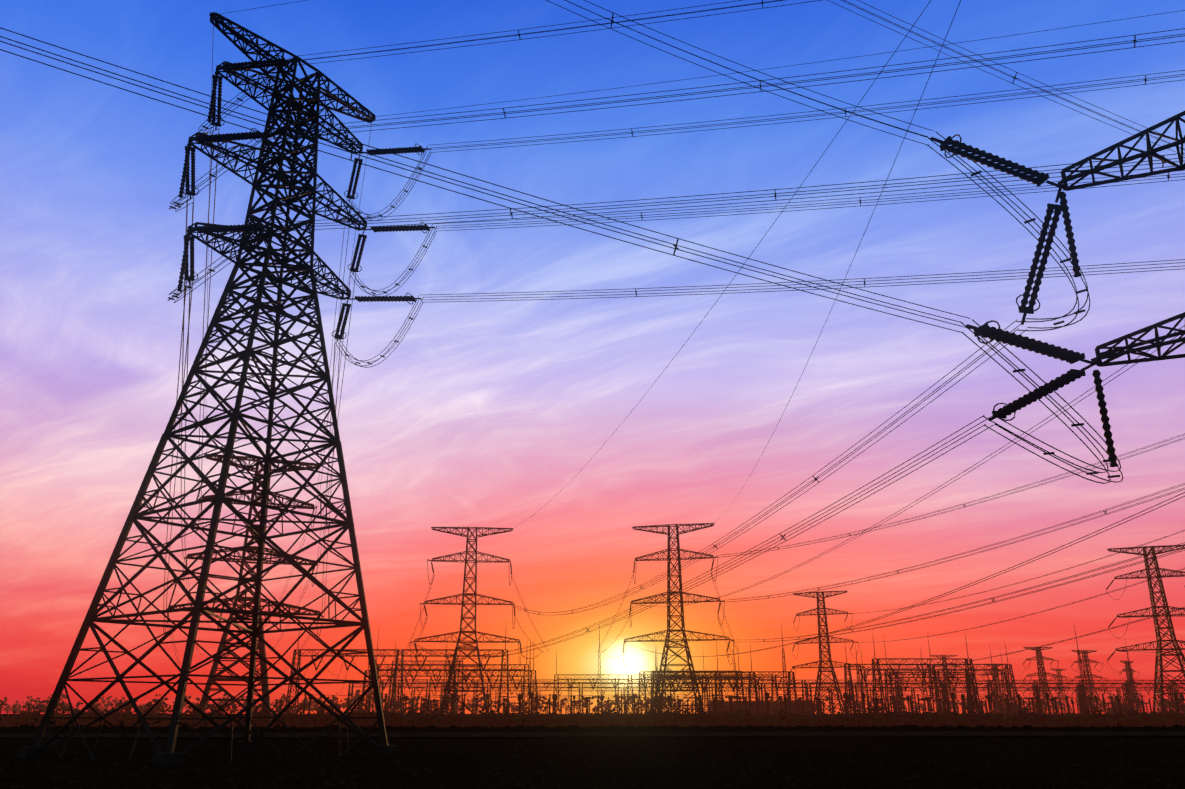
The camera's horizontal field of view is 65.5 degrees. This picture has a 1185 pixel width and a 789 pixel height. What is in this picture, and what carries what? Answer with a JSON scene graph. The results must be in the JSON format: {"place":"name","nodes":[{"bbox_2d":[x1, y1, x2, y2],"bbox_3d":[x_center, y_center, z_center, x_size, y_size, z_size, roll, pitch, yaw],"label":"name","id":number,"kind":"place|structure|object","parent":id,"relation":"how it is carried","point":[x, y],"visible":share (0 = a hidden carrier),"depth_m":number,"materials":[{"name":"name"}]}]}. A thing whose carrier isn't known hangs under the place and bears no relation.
{"place":"outdoors","nodes":[
{"label":"outdoors","id":0,"kind":"place"},
{"bbox_2d":[0,714,1184,788],"bbox_3d":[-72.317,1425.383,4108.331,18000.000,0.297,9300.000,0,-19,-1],"label":"ground","id":1,"kind":"structure","parent":0,"point":[29,775],"depth_m":54.80,"materials":[{"name":"soil"}]},
{"bbox_2d":[18,12,436,765],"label":"pylon","id":2,"kind":"object","parent":1,"relation":"on","point":[250,228],"visible":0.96,"depth_m":67.38,"materials":[{"name":"metal"}]},
{"bbox_2d":[163,454,323,728],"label":"pylon","id":3,"kind":"object","parent":1,"relation":"on","point":[261,663],"visible":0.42,"depth_m":188.12,"materials":[{"name":"metal"}]},
{"bbox_2d":[410,527,521,723],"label":"terminal pylon","id":4,"kind":"object","parent":1,"relation":"on","point":[453,665],"visible":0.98,"depth_m":215.89,"materials":[{"name":"metal"}]},
{"bbox_2d":[0,689,1184,726],"bbox_3d":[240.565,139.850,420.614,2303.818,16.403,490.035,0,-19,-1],"label":"vegetation","id":5,"kind":"object","parent":1,"relation":"on","point":[1154,718],"visible":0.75,"depth_m":193.49,"materials":[{"name":"brown plant"}]},
{"bbox_2d":[623,523,733,725],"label":"terminal pylon","id":6,"kind":"object","parent":1,"relation":"on","point":[669,603],"visible":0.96,"depth_m":216.95,"materials":[{"name":"metal"}]},
{"bbox_2d":[272,622,1184,724],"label":"electrical substation","id":7,"kind":"object","parent":1,"relation":"on","point":[762,707],"visible":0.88,"depth_m":269.46,"materials":[{"name":"metal"}]},
{"bbox_2d":[790,591,865,714],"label":"terminal pylon","id":8,"kind":"object","parent":1,"relation":"on","point":[820,667],"visible":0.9,"depth_m":323.04,"materials":[{"name":"metal"}]},
{"bbox_2d":[889,671,908,710],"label":"pylon","id":9,"kind":"object","parent":1,"relation":"on","point":[902,688],"visible":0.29,"depth_m":563.08,"materials":[{"name":"metal"}]},
{"bbox_2d":[928,655,965,713],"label":"pylon","id":10,"kind":"object","parent":1,"relation":"on","point":[944,656],"visible":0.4,"depth_m":449.10,"materials":[{"name":"metal"}]},
{"bbox_2d":[983,665,1016,712],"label":"pylon","id":11,"kind":"object","parent":1,"relation":"on","point":[998,680],"visible":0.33,"depth_m":491.66,"materials":[{"name":"metal"}]},
{"bbox_2d":[1023,647,1067,714],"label":"pylon","id":12,"kind":"object","parent":1,"relation":"on","point":[1038,656],"visible":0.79,"depth_m":407.14,"materials":[{"name":"metal"}]},
{"bbox_2d":[926,111,1184,483],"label":"pylon","id":13,"kind":"object","parent":1,"relation":"on","point":[986,330],"visible":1,"depth_m":39.85,"materials":[{"name":"metal"}]},
{"bbox_2d":[0,0,1184,701],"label":"conductors","id":14,"kind":"object","parent":13,"relation":"attached to","point":[762,2],"visible":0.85,"depth_m":62.74,"materials":[{"name":"grey metal"}]},
{"bbox_2d":[1049,669,1075,714],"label":"pylon","id":15,"kind":"object","parent":1,"relation":"on","point":[1060,694],"visible":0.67,"depth_m":548.02,"materials":[{"name":"metal"}]},
{"bbox_2d":[1071,650,1111,714],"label":"pylon","id":16,"kind":"object","parent":1,"relation":"on","point":[1086,660],"visible":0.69,"depth_m":441.87,"materials":[{"name":"metal"}]},
{"bbox_2d":[1119,661,1145,712],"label":"pylon","id":17,"kind":"object","parent":1,"relation":"on","point":[1126,669],"visible":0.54,"depth_m":500.66,"materials":[{"name":"metal"}]},
{"bbox_2d":[1106,545,1184,712],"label":"terminal pylon","id":18,"kind":"object","parent":1,"relation":"on","point":[1158,628],"visible":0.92,"depth_m":242.01,"materials":[{"name":"metal"}]},
{"bbox_2d":[0,0,1184,713],"label":"sky","id":19,"kind":"structure","parent":0,"point":[486,412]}
]}

